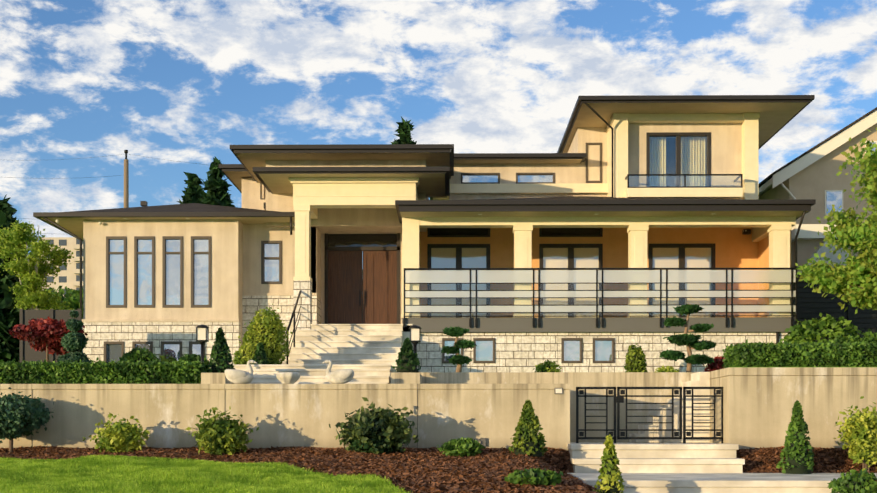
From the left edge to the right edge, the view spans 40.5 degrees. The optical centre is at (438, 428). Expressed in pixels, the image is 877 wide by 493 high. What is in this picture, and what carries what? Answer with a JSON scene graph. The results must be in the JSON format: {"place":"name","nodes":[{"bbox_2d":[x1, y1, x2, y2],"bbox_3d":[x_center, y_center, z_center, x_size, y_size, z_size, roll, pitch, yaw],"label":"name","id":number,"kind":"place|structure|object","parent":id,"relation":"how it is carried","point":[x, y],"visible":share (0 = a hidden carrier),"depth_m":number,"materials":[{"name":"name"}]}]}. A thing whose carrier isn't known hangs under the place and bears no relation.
{"place":"outdoors","nodes":[
{"label":"outdoors","id":0,"kind":"place"},
{"bbox_2d":[0,454,412,492],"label":"lawn grass","id":1,"kind":"structure","parent":0,"point":[106,473],"depth_m":17.36,"materials":[{"name":"green plant"}]},
{"bbox_2d":[82,123,790,371],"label":"house wall","id":2,"kind":"structure","parent":0,"point":[241,294],"depth_m":32.94,"materials":[{"name":"beige paint"}]},
{"bbox_2d":[104,143,614,362],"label":"window frames","id":3,"kind":"structure","parent":2,"relation":"in","point":[136,253],"depth_m":32.47,"materials":[{"name":"brown wood"}]},
{"bbox_2d":[107,136,710,362],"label":"windows and doors","id":4,"kind":"structure","parent":2,"relation":"in","point":[343,278],"depth_m":33.95,"materials":[{"name":"glass"}]},
{"bbox_2d":[289,113,795,318],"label":"columns and trim","id":5,"kind":"structure","parent":2,"relation":"attached to","point":[311,196],"depth_m":31.03,"materials":[{"name":"beige paint"}]},
{"bbox_2d":[427,132,714,317],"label":"house window frames","id":6,"kind":"structure","parent":2,"relation":"in","point":[571,247],"depth_m":33.87,"materials":[{"name":"brown wood"}]},
{"bbox_2d":[402,317,794,332],"bbox_3d":[4.200,-2.692,32.366,10.254,0.382,3.000,0,0,1],"label":"deck fascia","id":7,"kind":"object","parent":2,"relation":"attached to","point":[611,324],"visible":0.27,"depth_m":30.87,"materials":[{"name":"wood"}]},
{"bbox_2d":[0,0,876,278],"label":"sky","id":8,"kind":"structure","parent":0,"point":[184,81],"materials":[{"name":"blue"}]},
{"bbox_2d":[11,449,876,492],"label":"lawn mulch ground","id":9,"kind":"structure","parent":0,"point":[570,466],"depth_m":21.06,"materials":[{"name":"brown soil"}]},
{"bbox_2d":[82,413,149,452],"bbox_3d":[-5.718,0.142,21.235,1.142,0.855,1.002,0,0,-30],"label":"shrub","id":10,"kind":"object","parent":9,"relation":"on","point":[119,436],"visible":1,"depth_m":21.10,"materials":[{"name":"green plant"}]},
{"bbox_2d":[185,407,258,455],"bbox_3d":[-3.893,0.099,21.146,1.364,1.011,1.035,0,0,-32],"label":"shrub","id":11,"kind":"object","parent":9,"relation":"on","point":[219,436],"visible":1,"depth_m":20.94,"materials":[{"name":"green plant"}]},
{"bbox_2d":[329,397,418,453],"bbox_3d":[-1.131,0.013,21.099,1.578,1.137,1.378,0,0,1],"label":"shrub","id":12,"kind":"object","parent":9,"relation":"on","point":[390,426],"visible":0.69,"depth_m":20.79,"materials":[{"name":"green plant"}]},
{"bbox_2d":[347,435,404,453],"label":"shrub","id":13,"kind":"object","parent":9,"relation":"on","point":[378,444],"visible":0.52,"depth_m":20.75,"materials":[{"name":"green plant"}]},
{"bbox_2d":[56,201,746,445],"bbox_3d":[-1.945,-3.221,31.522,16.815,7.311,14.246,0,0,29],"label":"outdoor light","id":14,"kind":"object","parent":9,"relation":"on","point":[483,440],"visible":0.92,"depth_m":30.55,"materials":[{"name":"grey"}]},
{"bbox_2d":[0,445,876,492],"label":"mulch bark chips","id":15,"kind":"object","parent":9,"relation":"on","point":[323,459],"visible":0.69,"depth_m":20.11,"materials":[{"name":"brown wood"}]},
{"bbox_2d":[0,323,876,492],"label":"shrub","id":16,"kind":"object","parent":9,"relation":"on","point":[795,469],"visible":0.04,"depth_m":22.23,"materials":[{"name":"green plant"}]},
{"bbox_2d":[252,342,269,363],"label":"cone shrub","id":17,"kind":"object","parent":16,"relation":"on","point":[262,353],"visible":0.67,"depth_m":26.39,"materials":[{"name":"green plant"}]},
{"bbox_2d":[437,437,485,456],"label":"shrub","id":18,"kind":"object","parent":9,"relation":"on","point":[464,448],"visible":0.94,"depth_m":20.75,"materials":[{"name":"green plant"}]},
{"bbox_2d":[508,400,548,456],"bbox_3d":[1.575,0.001,20.664,0.712,1.012,0.694,0,0,1],"label":"cone shrub","id":19,"kind":"object","parent":9,"relation":"on","point":[527,412],"visible":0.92,"depth_m":20.59,"materials":[{"name":"green plant"}]},
{"bbox_2d":[505,468,562,485],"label":"shrub","id":20,"kind":"object","parent":9,"relation":"on","point":[515,478],"visible":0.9,"depth_m":16.73,"materials":[{"name":"green plant"}]},
{"bbox_2d":[592,434,624,492],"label":"conical shrub","id":21,"kind":"object","parent":9,"relation":"on","point":[608,443],"visible":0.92,"depth_m":16.62,"materials":[{"name":"green plant"}]},
{"bbox_2d":[776,400,813,472],"bbox_3d":[6.196,0.171,20.522,0.635,1.332,0.639,0,0,1],"label":"conical shrub","id":22,"kind":"object","parent":9,"relation":"on","point":[797,411],"visible":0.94,"depth_m":20.45,"materials":[{"name":"green plant"}]},
{"bbox_2d":[827,469,876,492],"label":"shrub","id":23,"kind":"object","parent":9,"relation":"on","point":[834,484],"visible":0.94,"depth_m":16.69,"materials":[{"name":"green plant"}]},
{"bbox_2d":[834,396,876,470],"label":"shrub","id":24,"kind":"object","parent":9,"relation":"on","point":[859,437],"visible":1,"depth_m":20.82,"materials":[{"name":"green plant"}]},
{"bbox_2d":[570,442,719,443],"bbox_3d":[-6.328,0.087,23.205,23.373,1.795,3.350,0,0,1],"label":"landing","id":25,"kind":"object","parent":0,"point":[635,443],"depth_m":22.58,"materials":[{"name":"concrete"}]},
{"bbox_2d":[196,324,208,362],"bbox_3d":[-4.704,-1.437,23.663,0.268,1.262,0.268,0,0,18],"label":"lamp post","id":26,"kind":"object","parent":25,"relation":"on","point":[202,334],"visible":0.81,"depth_m":23.57,"materials":[{"name":"black metal"}]},
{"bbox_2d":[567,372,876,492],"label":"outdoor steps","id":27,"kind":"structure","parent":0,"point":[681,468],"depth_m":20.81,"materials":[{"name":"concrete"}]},
{"bbox_2d":[759,107,876,272],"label":"neighbour house","id":28,"kind":"structure","parent":0,"point":[811,173],"depth_m":38.76,"materials":[{"name":"beige paint"}]},
{"label":"ground surface","id":29,"kind":"structure","parent":0,"visible":0},
{"bbox_2d":[41,237,82,295],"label":"apartment tower","id":30,"kind":"structure","parent":29,"relation":"on","point":[68,276],"depth_m":272.85,"materials":[{"name":"grey concrete"}]},
{"bbox_2d":[8,150,204,233],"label":"utility pole","id":31,"kind":"object","parent":29,"relation":"on","point":[126,182],"visible":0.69,"depth_m":61.99,"materials":[{"name":"brown wood"}]},
{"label":"upper lawn","id":32,"kind":"structure","parent":0,"visible":0},
{"bbox_2d":[0,194,33,362],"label":"conifer tree","id":33,"kind":"object","parent":32,"relation":"on","point":[9,343],"visible":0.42,"depth_m":35.17,"materials":[{"name":"green plant"}]},
{"bbox_2d":[9,316,87,355],"bbox_3d":[-9.080,-2.179,28.048,1.688,0.976,1.478,0,0,21],"label":"japanese maple tree","id":34,"kind":"object","parent":32,"relation":"on","point":[45,331],"visible":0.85,"depth_m":27.71,"materials":[{"name":"red plant"}]},
{"bbox_2d":[55,310,90,363],"bbox_3d":[-8.274,-1.903,26.994,0.832,1.591,0.795,0,0,1],"label":"topiary shrub","id":35,"kind":"object","parent":32,"relation":"on","point":[70,344],"visible":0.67,"depth_m":26.86,"materials":[{"name":"green plant"}]},
{"bbox_2d":[0,358,207,383],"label":"hedge","id":36,"kind":"object","parent":32,"relation":"on","point":[45,367],"visible":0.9,"depth_m":22.46,"materials":[{"name":"green plant"}]},
{"bbox_2d":[119,347,161,362],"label":"shrub","id":37,"kind":"object","parent":32,"relation":"on","point":[143,352],"visible":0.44,"depth_m":27.78,"materials":[{"name":"green plant"}]},
{"bbox_2d":[158,354,177,361],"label":"shrub","id":38,"kind":"object","parent":32,"relation":"on","point":[162,358],"visible":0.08,"depth_m":28.84,"materials":[{"name":"green plant"}]},
{"bbox_2d":[178,353,209,365],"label":"shrub","id":39,"kind":"object","parent":32,"relation":"on","point":[192,357],"visible":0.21,"depth_m":26.78,"materials":[{"name":"green plant"}]},
{"bbox_2d":[196,157,235,206],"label":"conifer tree","id":40,"kind":"object","parent":32,"relation":"on","point":[220,195],"visible":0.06,"depth_m":51.71,"materials":[{"name":"green plant"}]},
{"bbox_2d":[206,327,234,372],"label":"cone shrub","id":41,"kind":"object","parent":32,"relation":"on","point":[220,333],"visible":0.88,"depth_m":22.87,"materials":[{"name":"green plant"}]},
{"bbox_2d":[233,341,257,364],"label":"lime shrub","id":42,"kind":"object","parent":32,"relation":"on","point":[239,353],"visible":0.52,"depth_m":26.76,"materials":[{"name":"green plant"}]},
{"bbox_2d":[238,303,293,363],"bbox_3d":[-3.965,-1.971,27.457,1.313,1.839,1.053,0,0,1],"label":"lime shrub","id":43,"kind":"object","parent":32,"relation":"on","point":[275,321],"visible":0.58,"depth_m":27.22,"materials":[{"name":"green plant"}]},
{"bbox_2d":[233,324,412,383],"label":"entry steps","id":44,"kind":"structure","parent":32,"relation":"on","point":[367,353],"depth_m":29.14,"materials":[{"name":"concrete"}]},
{"bbox_2d":[286,290,301,363],"bbox_3d":[-3.603,-2.483,29.691,0.056,2.335,2.705,0,0,1],"label":"stair handrail","id":45,"kind":"object","parent":44,"relation":"on","point":[293,318],"visible":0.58,"depth_m":29.67,"materials":[{"name":"black metal"}]},
{"bbox_2d":[392,338,420,372],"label":"cone shrub","id":46,"kind":"object","parent":32,"relation":"on","point":[407,344],"visible":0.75,"depth_m":23.43,"materials":[{"name":"green plant"}]},
{"bbox_2d":[33,95,815,343],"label":"house roofs","id":47,"kind":"structure","parent":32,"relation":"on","point":[778,113],"depth_m":32.07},
{"bbox_2d":[403,268,797,327],"bbox_3d":[4.209,-3.388,32.306,10.218,1.545,3.018,0,0,1],"label":"deck railing","id":48,"kind":"object","parent":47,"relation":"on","point":[520,276],"visible":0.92,"depth_m":30.82,"materials":[{"name":"black metal"}]},
{"bbox_2d":[625,174,742,187],"bbox_3d":[6.910,-6.927,33.696,3.212,0.385,0.880,0,0,1],"label":"balcony railing","id":49,"kind":"object","parent":47,"relation":"on","point":[687,178],"visible":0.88,"depth_m":33.27,"materials":[{"name":"black metal"}]},
{"bbox_2d":[0,367,876,450],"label":"retaining walls","id":50,"kind":"structure","parent":32,"relation":"on","point":[758,404],"depth_m":21.94,"materials":[{"name":"concrete"}]},
{"bbox_2d":[225,360,256,383],"bbox_3d":[-3.673,-1.048,22.111,0.604,0.451,0.308,0,0,1],"label":"swan statue","id":51,"kind":"object","parent":50,"relation":"on","point":[235,376],"visible":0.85,"depth_m":21.99,"materials":[{"name":"white stone"}]},
{"bbox_2d":[276,372,299,383],"bbox_3d":[-2.796,-0.928,22.102,0.432,0.211,0.432,0,0,1],"label":"stone bowl","id":52,"kind":"object","parent":50,"relation":"on","point":[288,377],"visible":0.98,"depth_m":21.96,"materials":[{"name":"white stone"}]},
{"bbox_2d":[323,360,353,383],"bbox_3d":[-1.869,-1.048,22.091,0.604,0.451,0.308,0,0,1],"label":"swan statue","id":53,"kind":"object","parent":50,"relation":"on","point":[342,376],"visible":0.92,"depth_m":21.97,"materials":[{"name":"white stone"}]},
{"bbox_2d":[409,325,421,372],"bbox_3d":[-0.467,-1.592,23.816,0.268,0.952,0.268,0,0,18],"label":"lamp post","id":54,"kind":"object","parent":50,"relation":"on","point":[415,335],"visible":0.83,"depth_m":23.73,"materials":[{"name":"white glass"}]},
{"bbox_2d":[576,387,722,442],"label":"front gate","id":55,"kind":"structure","parent":50,"relation":"attached to","point":[619,398],"depth_m":22.32,"materials":[{"name":"black metal"}]},
{"bbox_2d":[9,169,876,471],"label":"plant trunks","id":56,"kind":"object","parent":32,"relation":"on","point":[689,369],"visible":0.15,"depth_m":27.32,"materials":[{"name":"brown plant"}]},
{"bbox_2d":[0,387,53,443],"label":"standard ball tree","id":57,"kind":"object","parent":56,"relation":"attached to","point":[36,411],"visible":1,"depth_m":21.16,"materials":[{"name":"green plant"}]},
{"bbox_2d":[0,220,73,309],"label":"birch tree","id":58,"kind":"object","parent":56,"relation":"on","point":[28,291],"visible":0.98,"depth_m":34.23,"materials":[{"name":"green plant"}]},
{"bbox_2d":[44,286,82,318],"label":"tree","id":59,"kind":"object","parent":56,"relation":"attached to","point":[71,297],"visible":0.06,"depth_m":80.96,"materials":[{"name":"green plant"}]},
{"bbox_2d":[176,172,203,203],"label":"conifer tree","id":60,"kind":"object","parent":56,"relation":"on","point":[192,192],"depth_m":53.78,"materials":[{"name":"green plant"}]},
{"bbox_2d":[362,117,416,323],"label":"conifer tree","id":61,"kind":"object","parent":56,"relation":"on","point":[404,129],"depth_m":61.68,"materials":[{"name":"green plant"}]},
{"bbox_2d":[440,326,476,364],"bbox_3d":[0.441,-1.799,25.884,0.811,0.870,0.574,0,0,23],"label":"niwaki pine","id":62,"kind":"object","parent":56,"relation":"on","point":[459,359],"visible":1,"depth_m":25.76,"materials":[{"name":"green plant"}]},
{"bbox_2d":[659,304,715,364],"bbox_3d":[5.751,-2.150,27.259,1.377,1.453,0.855,0,0,1],"label":"niwaki pine","id":63,"kind":"object","parent":56,"relation":"attached to","point":[692,340],"visible":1,"depth_m":27.17,"materials":[{"name":"green plant"}]},
{"bbox_2d":[20,274,876,363],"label":"fence panels","id":64,"kind":"object","parent":32,"relation":"on","point":[811,305],"visible":0.17,"depth_m":33.78,"materials":[{"name":"black"}]},
{"bbox_2d":[533,360,560,371],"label":"shrub","id":65,"kind":"object","parent":32,"relation":"on","point":[540,366],"visible":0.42,"depth_m":27.75,"materials":[{"name":"green plant"}]},
{"bbox_2d":[623,343,647,371],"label":"conical shrub","id":66,"kind":"object","parent":32,"relation":"on","point":[634,349],"visible":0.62,"depth_m":29.22,"materials":[{"name":"green plant"}]},
{"bbox_2d":[655,365,679,371],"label":"shrub","id":67,"kind":"object","parent":32,"relation":"on","point":[667,369],"visible":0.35,"depth_m":26.75,"materials":[{"name":"green plant"}]},
{"bbox_2d":[703,356,724,371],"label":"red shrub","id":68,"kind":"object","parent":32,"relation":"on","point":[718,363],"visible":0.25,"depth_m":27.70,"materials":[{"name":"red plant"}]},
{"bbox_2d":[722,339,876,367],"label":"hedge","id":69,"kind":"object","parent":32,"relation":"on","point":[734,354],"visible":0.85,"depth_m":22.17,"materials":[{"name":"green plant"}]},
{"bbox_2d":[779,313,861,343],"bbox_3d":[9.306,-1.884,28.797,2.034,1.926,1.920,0,0,1],"label":"shrub","id":70,"kind":"object","parent":32,"relation":"on","point":[799,332],"visible":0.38,"depth_m":28.45,"materials":[{"name":"green plant"}]},
{"bbox_2d":[795,128,876,313],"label":"maple tree","id":71,"kind":"object","parent":32,"relation":"on","point":[860,270],"visible":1,"depth_m":27.80,"materials":[{"name":"green plant"}]},
{"bbox_2d":[825,329,876,344],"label":"shrub","id":72,"kind":"object","parent":32,"relation":"on","point":[872,338],"visible":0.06,"depth_m":27.63,"materials":[{"name":"green plant"}]}
]}

